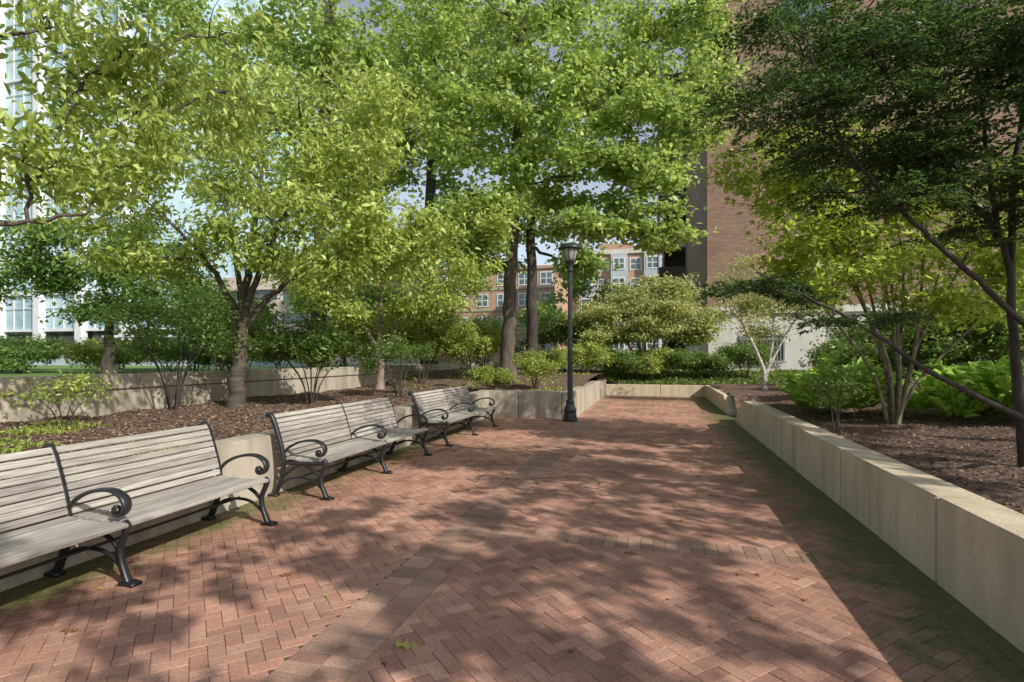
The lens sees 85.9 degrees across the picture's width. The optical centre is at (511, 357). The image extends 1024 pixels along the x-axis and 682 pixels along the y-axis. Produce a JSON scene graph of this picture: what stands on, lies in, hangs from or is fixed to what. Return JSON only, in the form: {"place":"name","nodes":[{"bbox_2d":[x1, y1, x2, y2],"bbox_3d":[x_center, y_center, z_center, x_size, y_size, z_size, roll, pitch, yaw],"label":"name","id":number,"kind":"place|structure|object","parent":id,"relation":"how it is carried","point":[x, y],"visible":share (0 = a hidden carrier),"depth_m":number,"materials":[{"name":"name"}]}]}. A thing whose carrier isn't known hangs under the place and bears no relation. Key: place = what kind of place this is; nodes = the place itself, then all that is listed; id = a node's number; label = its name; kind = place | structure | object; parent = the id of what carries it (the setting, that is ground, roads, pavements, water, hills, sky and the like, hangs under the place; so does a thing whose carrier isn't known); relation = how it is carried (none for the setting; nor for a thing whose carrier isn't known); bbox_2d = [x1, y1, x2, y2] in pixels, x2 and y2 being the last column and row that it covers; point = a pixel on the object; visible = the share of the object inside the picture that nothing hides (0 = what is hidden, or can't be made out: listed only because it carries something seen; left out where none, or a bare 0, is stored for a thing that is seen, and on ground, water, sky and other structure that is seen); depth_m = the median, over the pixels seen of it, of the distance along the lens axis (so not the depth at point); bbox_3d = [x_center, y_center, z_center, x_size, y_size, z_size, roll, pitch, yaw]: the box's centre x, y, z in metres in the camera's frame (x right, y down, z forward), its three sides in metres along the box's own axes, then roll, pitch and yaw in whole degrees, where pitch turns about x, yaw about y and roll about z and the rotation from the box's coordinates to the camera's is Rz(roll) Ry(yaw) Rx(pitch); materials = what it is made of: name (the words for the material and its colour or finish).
{"place":"outdoors","nodes":[
{"label":"outdoors","id":0,"kind":"place"},
{"bbox_2d":[0,0,315,355],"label":"office tower","id":1,"kind":"structure","parent":0,"point":[20,317],"depth_m":62.87,"materials":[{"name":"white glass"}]},
{"bbox_2d":[30,356,306,365],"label":"screen wall","id":2,"kind":"structure","parent":0,"point":[58,362],"depth_m":36.61,"materials":[{"name":"beige concrete"}]},
{"bbox_2d":[196,275,422,362],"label":"parking garage","id":3,"kind":"structure","parent":0,"point":[262,293],"depth_m":58.26,"materials":[{"name":"beige concrete"}]},
{"bbox_2d":[229,288,421,346],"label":"strip window","id":4,"kind":"structure","parent":3,"relation":"in","point":[260,293],"depth_m":58.29,"materials":[{"name":"grey glass"}]},
{"bbox_2d":[0,361,689,384],"bbox_3d":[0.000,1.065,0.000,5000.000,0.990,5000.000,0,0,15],"label":"ground","id":5,"kind":"structure","parent":0,"point":[44,370],"depth_m":25.59,"materials":[{"name":"green plant"}]},
{"bbox_2d":[0,332,45,370],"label":"shrub","id":6,"kind":"object","parent":5,"relation":"on","point":[11,342],"visible":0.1,"depth_m":22.08,"materials":[{"name":"green plant"}]},
{"bbox_2d":[0,332,76,369],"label":"shrub","id":7,"kind":"object","parent":5,"relation":"on","point":[36,337],"visible":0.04,"depth_m":25.53,"materials":[{"name":"green plant"}]},
{"bbox_2d":[0,335,77,372],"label":"shrub","id":8,"kind":"object","parent":5,"relation":"on","point":[13,357],"visible":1,"depth_m":19.06,"materials":[{"name":"green plant"}]},
{"bbox_2d":[47,337,151,371],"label":"shrub","id":9,"kind":"object","parent":5,"relation":"on","point":[85,354],"visible":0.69,"depth_m":19.62,"materials":[{"name":"green plant"}]},
{"bbox_2d":[73,336,143,368],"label":"shrub","id":10,"kind":"object","parent":5,"relation":"on","point":[89,340],"visible":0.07,"depth_m":25.34,"materials":[{"name":"green plant"}]},
{"bbox_2d":[0,200,236,373],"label":"shade tree","id":11,"kind":"object","parent":5,"relation":"on","point":[60,278],"visible":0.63,"depth_m":17.82,"materials":[{"name":"green plant"}]},
{"bbox_2d":[120,329,198,371],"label":"shrub","id":12,"kind":"object","parent":5,"relation":"on","point":[163,352],"visible":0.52,"depth_m":19.14,"materials":[{"name":"green plant"}]},
{"bbox_2d":[130,267,237,370],"bbox_3d":[-8.302,-0.864,14.644,2.666,2.916,2.722,0,0,33],"label":"shrub","id":13,"kind":"object","parent":5,"relation":"on","point":[174,319],"visible":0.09,"depth_m":14.41,"materials":[{"name":"green plant"}]},
{"bbox_2d":[168,342,265,370],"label":"shrub","id":14,"kind":"object","parent":5,"relation":"on","point":[205,360],"visible":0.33,"depth_m":18.94,"materials":[{"name":"green plant"}]},
{"bbox_2d":[162,284,287,370],"bbox_3d":[-7.040,-0.600,13.833,2.906,2.388,2.638,0,0,15],"label":"shrub","id":15,"kind":"object","parent":5,"relation":"on","point":[186,300],"visible":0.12,"depth_m":13.62,"materials":[{"name":"green plant"}]},
{"bbox_2d":[0,362,499,422],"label":"boundary wall","id":16,"kind":"structure","parent":5,"relation":"on","point":[141,391],"depth_m":9.41,"materials":[{"name":"grey concrete"}]},
{"bbox_2d":[86,0,488,367],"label":"oak tree","id":17,"kind":"object","parent":5,"relation":"on","point":[329,30],"visible":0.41,"depth_m":15.05,"materials":[{"name":"green plant"}]},
{"bbox_2d":[273,262,422,366],"bbox_3d":[-9.053,-2.970,30.915,9.920,7.150,5.164,0,0,8],"label":"shade tree","id":18,"kind":"object","parent":5,"relation":"on","point":[300,304],"visible":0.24,"depth_m":30.12,"materials":[{"name":"green plant"}]},
{"bbox_2d":[326,316,384,363],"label":"shrub","id":19,"kind":"object","parent":5,"relation":"on","point":[367,350],"visible":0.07,"depth_m":20.41,"materials":[{"name":"green plant"}]},
{"bbox_2d":[206,0,526,363],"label":"oak tree","id":20,"kind":"object","parent":5,"relation":"on","point":[433,185],"visible":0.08,"depth_m":25.65,"materials":[{"name":"green plant"}]},
{"bbox_2d":[326,308,416,360],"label":"shrub","id":21,"kind":"object","parent":5,"relation":"on","point":[373,332],"visible":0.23,"depth_m":17.11,"materials":[{"name":"green plant"}]},
{"bbox_2d":[516,249,639,326],"bbox_3d":[4.218,-3.087,34.059,8.103,7.407,5.239,0,0,-18],"label":"shade tree","id":22,"kind":"object","parent":5,"relation":"on","point":[576,286],"visible":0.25,"depth_m":33.51,"materials":[{"name":"green plant"}]},
{"bbox_2d":[705,385,736,415],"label":"retaining wall","id":23,"kind":"structure","parent":5,"relation":"on","point":[724,402],"depth_m":15.77,"materials":[{"name":"beige concrete"}]},
{"bbox_2d":[685,0,1023,372],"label":"brick tower","id":24,"kind":"structure","parent":5,"relation":"on","point":[730,236],"depth_m":25.09,"materials":[{"name":"brown brick"}]},
{"bbox_2d":[739,335,784,361],"bbox_3d":[11.346,-0.400,24.969,1.900,1.200,0.060,0,0,15],"label":"window","id":25,"kind":"structure","parent":24,"relation":"in","point":[782,346],"depth_m":24.81,"materials":[{"name":"grey glass"}]},
{"bbox_2d":[779,0,828,31],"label":"window","id":26,"kind":"structure","parent":24,"relation":"in","point":[810,6],"depth_m":24.43,"materials":[{"name":"grey glass"}]},
{"bbox_2d":[403,265,567,361],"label":"apartment building","id":27,"kind":"structure","parent":0,"point":[493,303],"depth_m":72.72,"materials":[{"name":"orange brick"}]},
{"bbox_2d":[476,294,487,306],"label":"window","id":28,"kind":"structure","parent":27,"relation":"in","point":[484,302],"depth_m":73.27,"materials":[{"name":"white paint"}]},
{"bbox_2d":[518,293,526,305],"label":"window","id":29,"kind":"structure","parent":27,"relation":"in","point":[521,296],"depth_m":71.92,"materials":[{"name":"white paint"}]},
{"bbox_2d":[540,271,552,284],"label":"window","id":30,"kind":"structure","parent":27,"relation":"in","point":[546,277],"depth_m":71.10,"materials":[{"name":"white paint"}]},
{"bbox_2d":[316,0,684,269],"label":"sky","id":31,"kind":"structure","parent":0,"point":[541,259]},
{"bbox_2d":[0,395,1023,681],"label":"brick pavement","id":32,"kind":"structure","parent":0,"point":[864,615],"depth_m":3.65,"materials":[{"name":"brick"}]},
{"bbox_2d":[0,421,277,587],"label":"park bench","id":33,"kind":"object","parent":32,"relation":"on","point":[126,513],"visible":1,"depth_m":3.85,"materials":[{"name":"grey wood"}]},
{"bbox_2d":[0,391,488,591],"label":"planter wall","id":34,"kind":"structure","parent":32,"relation":"on","point":[264,443],"depth_m":5.49,"materials":[{"name":"grey concrete"}]},
{"bbox_2d":[265,395,432,500],"bbox_3d":[-1.945,1.054,7.182,0.813,0.919,2.780,0,0,14],"label":"park bench","id":35,"kind":"object","parent":32,"relation":"on","point":[324,455],"visible":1,"depth_m":6.75,"materials":[{"name":"grey wood"}]},
{"bbox_2d":[396,639,418,650],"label":"fallen leaf","id":36,"kind":"object","parent":32,"relation":"on","point":[405,644],"visible":1,"depth_m":2.85,"materials":[{"name":"green plant"}]},
{"bbox_2d":[408,384,497,446],"bbox_3d":[-1.043,1.054,10.652,0.813,0.919,2.780,0,0,15],"label":"park bench","id":37,"kind":"object","parent":32,"relation":"on","point":[448,417],"visible":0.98,"depth_m":10.37,"materials":[{"name":"grey wood"}]},
{"bbox_2d":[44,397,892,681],"bbox_3d":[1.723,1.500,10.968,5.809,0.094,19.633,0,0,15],"label":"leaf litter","id":38,"kind":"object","parent":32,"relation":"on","point":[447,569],"visible":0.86,"depth_m":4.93,"materials":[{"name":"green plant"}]},
{"bbox_2d":[479,380,605,418],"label":"planter wall","id":39,"kind":"structure","parent":32,"relation":"on","point":[531,403],"depth_m":13.73,"materials":[{"name":"grey concrete"}]},
{"bbox_2d":[558,242,581,421],"bbox_3d":[1.365,-0.595,12.922,0.550,4.190,0.550,0,0,15],"label":"street lamp","id":40,"kind":"object","parent":32,"relation":"on","point":[569,250],"visible":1,"depth_m":12.87,"materials":[{"name":"black metal"}]},
{"bbox_2d":[606,384,704,396],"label":"retaining wall","id":41,"kind":"structure","parent":32,"relation":"on","point":[656,390],"depth_m":21.29,"materials":[{"name":"beige concrete"}]},
{"bbox_2d":[735,401,1023,652],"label":"retaining wall","id":42,"kind":"structure","parent":32,"relation":"on","point":[964,547],"depth_m":3.90,"materials":[{"name":"beige concrete"}]},
{"bbox_2d":[0,367,1023,513],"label":"garden bed soil","id":43,"kind":"structure","parent":0,"point":[736,391],"depth_m":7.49,"materials":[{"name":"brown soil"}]},
{"bbox_2d":[0,367,123,429],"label":"shrub","id":44,"kind":"object","parent":43,"relation":"on","point":[67,384],"visible":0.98,"depth_m":6.67,"materials":[{"name":"green plant"}]},
{"bbox_2d":[0,418,203,455],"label":"ground cover","id":45,"kind":"object","parent":43,"relation":"on","point":[55,431],"visible":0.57,"depth_m":6.37,"materials":[{"name":"green plant"}]},
{"bbox_2d":[0,0,309,238],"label":"cherry tree","id":46,"kind":"object","parent":43,"relation":"on","point":[119,62],"visible":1,"depth_m":5.51,"materials":[{"name":"green plant"}]},
{"bbox_2d":[84,276,254,410],"bbox_3d":[-5.318,-0.214,8.623,2.361,2.145,2.584,0,0,15],"label":"shrub","id":47,"kind":"object","parent":43,"relation":"on","point":[129,312],"visible":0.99,"depth_m":8.51,"materials":[{"name":"green plant"}]},
{"bbox_2d":[180,304,291,387],"bbox_3d":[-4.886,-0.057,10.021,1.601,1.889,2.025,0,0,15],"label":"shrub","id":48,"kind":"object","parent":43,"relation":"on","point":[254,342],"visible":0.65,"depth_m":9.74,"materials":[{"name":"green plant"}]},
{"bbox_2d":[1,35,487,407],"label":"cherry tree","id":49,"kind":"object","parent":43,"relation":"on","point":[362,152],"visible":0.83,"depth_m":8.94,"materials":[{"name":"green plant"}]},
{"bbox_2d":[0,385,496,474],"bbox_3d":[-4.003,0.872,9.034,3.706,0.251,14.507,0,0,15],"label":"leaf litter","id":50,"kind":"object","parent":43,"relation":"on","point":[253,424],"visible":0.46,"depth_m":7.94,"materials":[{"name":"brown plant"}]},
{"bbox_2d":[233,308,371,403],"bbox_3d":[-3.694,-0.013,10.396,2.393,1.808,2.289,0,0,36],"label":"shrub","id":51,"kind":"object","parent":43,"relation":"on","point":[289,345],"visible":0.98,"depth_m":9.93,"materials":[{"name":"green plant"}]},
{"bbox_2d":[256,183,538,389],"bbox_3d":[-2.934,-1.823,15.002,7.380,5.465,4.620,0,0,3],"label":"cherry tree","id":52,"kind":"object","parent":43,"relation":"on","point":[424,312],"visible":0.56,"depth_m":14.38,"materials":[{"name":"green plant"}]},
{"bbox_2d":[353,331,441,396],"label":"shrub","id":53,"kind":"object","parent":43,"relation":"on","point":[399,349],"visible":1,"depth_m":12.46,"materials":[{"name":"green plant"}]},
{"bbox_2d":[375,296,469,383],"bbox_3d":[-2.697,-0.461,16.695,2.929,2.587,3.634,0,0,15],"label":"shrub","id":54,"kind":"object","parent":43,"relation":"on","point":[438,332],"visible":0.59,"depth_m":16.40,"materials":[{"name":"green plant"}]},
{"bbox_2d":[432,316,502,379],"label":"shrub","id":55,"kind":"object","parent":43,"relation":"on","point":[469,336],"visible":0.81,"depth_m":17.15,"materials":[{"name":"green plant"}]},
{"bbox_2d":[449,316,518,366],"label":"shrub","id":56,"kind":"object","parent":43,"relation":"on","point":[477,330],"visible":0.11,"depth_m":18.08,"materials":[{"name":"green plant"}]},
{"bbox_2d":[387,368,588,391],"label":"ground cover","id":57,"kind":"object","parent":43,"relation":"on","point":[479,388],"visible":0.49,"depth_m":16.91,"materials":[{"name":"green plant"}]},
{"bbox_2d":[463,365,518,389],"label":"shrub","id":58,"kind":"object","parent":43,"relation":"on","point":[487,375],"visible":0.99,"depth_m":14.61,"materials":[{"name":"green plant"}]},
{"bbox_2d":[468,311,524,368],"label":"shrub","id":59,"kind":"object","parent":43,"relation":"on","point":[488,320],"visible":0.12,"depth_m":24.46,"materials":[{"name":"green plant"}]},
{"bbox_2d":[504,347,560,389],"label":"shrub","id":60,"kind":"object","parent":43,"relation":"on","point":[534,363],"visible":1,"depth_m":15.25,"materials":[{"name":"green plant"}]},
{"bbox_2d":[514,308,564,354],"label":"shrub","id":61,"kind":"object","parent":43,"relation":"on","point":[525,320],"visible":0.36,"depth_m":25.88,"materials":[{"name":"green plant"}]},
{"bbox_2d":[384,0,695,368],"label":"oak tree","id":62,"kind":"object","parent":43,"relation":"on","point":[586,262],"visible":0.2,"depth_m":23.82,"materials":[{"name":"green plant"}]},
{"bbox_2d":[522,346,574,373],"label":"shrub","id":63,"kind":"object","parent":43,"relation":"on","point":[559,357],"visible":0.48,"depth_m":19.30,"materials":[{"name":"green plant"}]},
{"bbox_2d":[337,0,771,379],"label":"oak tree","id":64,"kind":"object","parent":43,"relation":"on","point":[658,102],"visible":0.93,"depth_m":15.39,"materials":[{"name":"green plant"}]},
{"bbox_2d":[538,303,592,371],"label":"shrub","id":65,"kind":"object","parent":43,"relation":"on","point":[560,333],"visible":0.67,"depth_m":24.27,"materials":[{"name":"green plant"}]},
{"bbox_2d":[551,337,610,372],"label":"shrub","id":66,"kind":"object","parent":43,"relation":"on","point":[588,352],"visible":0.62,"depth_m":21.23,"materials":[{"name":"green plant"}]},
{"bbox_2d":[573,337,614,372],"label":"shrub","id":67,"kind":"object","parent":43,"relation":"on","point":[605,362],"visible":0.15,"depth_m":22.32,"materials":[{"name":"green plant"}]},
{"bbox_2d":[596,345,658,378],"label":"shrub","id":68,"kind":"object","parent":43,"relation":"on","point":[623,359],"visible":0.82,"depth_m":22.30,"materials":[{"name":"green plant"}]},
{"bbox_2d":[559,271,737,375],"bbox_3d":[5.850,-1.417,23.778,7.571,4.493,4.790,0,0,15],"label":"japanese maple tree","id":69,"kind":"object","parent":43,"relation":"on","point":[654,315],"visible":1,"depth_m":23.05,"materials":[{"name":"green plant"}]},
{"bbox_2d":[620,344,682,379],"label":"shrub","id":70,"kind":"object","parent":43,"relation":"on","point":[659,355],"visible":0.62,"depth_m":22.47,"materials":[{"name":"green plant"}]},
{"bbox_2d":[662,342,711,376],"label":"shrub","id":71,"kind":"object","parent":43,"relation":"on","point":[679,358],"visible":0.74,"depth_m":22.44,"materials":[{"name":"green plant"}]},
{"bbox_2d":[683,351,740,378],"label":"shrub","id":72,"kind":"object","parent":43,"relation":"on","point":[717,361],"visible":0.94,"depth_m":22.35,"materials":[{"name":"green plant"}]},
{"bbox_2d":[706,338,777,376],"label":"shrub","id":73,"kind":"object","parent":43,"relation":"on","point":[746,353],"visible":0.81,"depth_m":22.23,"materials":[{"name":"green plant"}]},
{"bbox_2d":[601,368,895,384],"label":"ground cover","id":74,"kind":"object","parent":43,"relation":"on","point":[695,379],"visible":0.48,"depth_m":22.71,"materials":[{"name":"green plant"}]},
{"bbox_2d":[696,249,859,389],"bbox_3d":[8.156,-1.271,17.056,4.704,4.566,3.240,0,0,15],"label":"tree","id":75,"kind":"object","parent":43,"relation":"on","point":[747,306],"visible":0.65,"depth_m":16.99,"materials":[{"name":"green plant"}]},
{"bbox_2d":[776,387,820,408],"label":"leafy plant","id":76,"kind":"object","parent":43,"relation":"on","point":[794,400],"visible":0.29,"depth_m":9.67,"materials":[{"name":"green plant"}]},
{"bbox_2d":[778,365,876,409],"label":"leafy plant","id":77,"kind":"object","parent":43,"relation":"on","point":[797,384],"visible":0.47,"depth_m":8.64,"materials":[{"name":"green plant"}]},
{"bbox_2d":[782,355,875,383],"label":"leafy plant","id":78,"kind":"object","parent":43,"relation":"on","point":[860,363],"visible":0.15,"depth_m":9.60,"materials":[{"name":"green plant"}]},
{"bbox_2d":[801,358,875,432],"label":"shrub","id":79,"kind":"object","parent":43,"relation":"on","point":[837,384],"visible":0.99,"depth_m":7.34,"materials":[{"name":"green plant"}]},
{"bbox_2d":[798,323,891,370],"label":"shrub","id":80,"kind":"object","parent":43,"relation":"on","point":[824,348],"visible":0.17,"depth_m":15.48,"materials":[{"name":"green plant"}]},
{"bbox_2d":[668,0,1023,466],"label":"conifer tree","id":81,"kind":"object","parent":43,"relation":"on","point":[936,168],"visible":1,"depth_m":4.46,"materials":[{"name":"green plant"}]},
{"bbox_2d":[688,67,1023,424],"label":"maple tree","id":82,"kind":"object","parent":43,"relation":"on","point":[808,247],"visible":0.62,"depth_m":7.88,"materials":[{"name":"green plant"}]},
{"bbox_2d":[815,364,912,395],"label":"leafy plant","id":83,"kind":"object","parent":43,"relation":"on","point":[876,368],"visible":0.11,"depth_m":9.08,"materials":[{"name":"green plant"}]},
{"bbox_2d":[810,337,918,380],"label":"shrub","id":84,"kind":"object","parent":43,"relation":"on","point":[844,353],"visible":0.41,"depth_m":12.46,"materials":[{"name":"green plant"}]},
{"bbox_2d":[823,370,913,409],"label":"leafy plant","id":85,"kind":"object","parent":43,"relation":"on","point":[861,401],"visible":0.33,"depth_m":8.71,"materials":[{"name":"green plant"}]},
{"bbox_2d":[725,0,1023,197],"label":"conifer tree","id":86,"kind":"object","parent":43,"relation":"on","point":[777,79],"visible":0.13,"depth_m":6.86,"materials":[{"name":"green plant"}]},
{"bbox_2d":[816,308,935,342],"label":"shrub","id":87,"kind":"object","parent":43,"relation":"on","point":[849,332],"visible":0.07,"depth_m":17.70,"materials":[{"name":"green plant"}]},
{"bbox_2d":[739,394,1023,514],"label":"mulch chips","id":88,"kind":"object","parent":43,"relation":"on","point":[940,446],"visible":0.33,"depth_m":6.96,"materials":[{"name":"brown wood"}]},
{"bbox_2d":[747,396,1023,513],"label":"leaf litter","id":89,"kind":"object","parent":43,"relation":"on","point":[932,463],"visible":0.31,"depth_m":6.61,"materials":[{"name":"brown plant"}]},
{"bbox_2d":[845,301,952,385],"bbox_3d":[10.470,-0.261,14.123,3.410,2.477,3.394,0,0,41],"label":"shrub","id":90,"kind":"object","parent":43,"relation":"on","point":[871,335],"visible":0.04,"depth_m":14.70,"materials":[{"name":"green plant"}]},
{"bbox_2d":[883,375,947,410],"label":"leafy plant","id":91,"kind":"object","parent":43,"relation":"on","point":[914,402],"visible":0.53,"depth_m":8.55,"materials":[{"name":"green plant"}]},
{"bbox_2d":[881,316,991,380],"bbox_3d":[9.444,-0.071,12.226,2.898,2.094,2.117,0,0,-38],"label":"shrub","id":92,"kind":"object","parent":43,"relation":"on","point":[907,343],"visible":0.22,"depth_m":11.89,"materials":[{"name":"green plant"}]},
{"bbox_2d":[902,355,1009,391],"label":"leafy plant","id":93,"kind":"object","parent":43,"relation":"on","point":[929,378],"visible":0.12,"depth_m":8.96,"materials":[{"name":"green plant"}]},
{"bbox_2d":[921,384,992,417],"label":"leafy plant","id":94,"kind":"object","parent":43,"relation":"on","point":[955,401],"visible":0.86,"depth_m":7.99,"materials":[{"name":"green plant"}]},
{"bbox_2d":[903,288,1023,375],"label":"shrub","id":95,"kind":"object","parent":43,"relation":"on","point":[997,333],"visible":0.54,"depth_m":10.74,"materials":[{"name":"green plant"}]},
{"bbox_2d":[915,275,1023,366],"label":"shrub","id":96,"kind":"object","parent":43,"relation":"on","point":[941,284],"visible":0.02,"depth_m":13.60,"materials":[{"name":"green plant"}]},
{"bbox_2d":[923,359,1023,407],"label":"leafy plant","id":97,"kind":"object","parent":43,"relation":"on","point":[995,370],"visible":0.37,"depth_m":7.93,"materials":[{"name":"green plant"}]},
{"bbox_2d":[952,362,1023,407],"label":"leafy plant","id":98,"kind":"object","parent":43,"relation":"on","point":[1003,399],"visible":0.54,"depth_m":7.63,"materials":[{"name":"green plant"}]},
{"bbox_2d":[572,243,661,353],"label":"apartment building","id":99,"kind":"structure","parent":0,"point":[632,262],"depth_m":80.01,"materials":[{"name":"orange brick"}]},
{"bbox_2d":[613,257,624,269],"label":"window","id":100,"kind":"structure","parent":99,"relation":"in","point":[621,260],"depth_m":79.77,"materials":[{"name":"white paint"}]},
{"bbox_2d":[630,257,641,269],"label":"window","id":101,"kind":"structure","parent":99,"relation":"in","point":[635,263],"depth_m":79.98,"materials":[{"name":"white paint"}]},
{"bbox_2d":[646,256,656,268],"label":"window","id":102,"kind":"structure","parent":99,"relation":"in","point":[651,262],"depth_m":78.66,"materials":[{"name":"white paint"}]},
{"bbox_2d":[657,69,685,351],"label":"apartment wing","id":103,"kind":"structure","parent":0,"point":[673,264],"depth_m":44.68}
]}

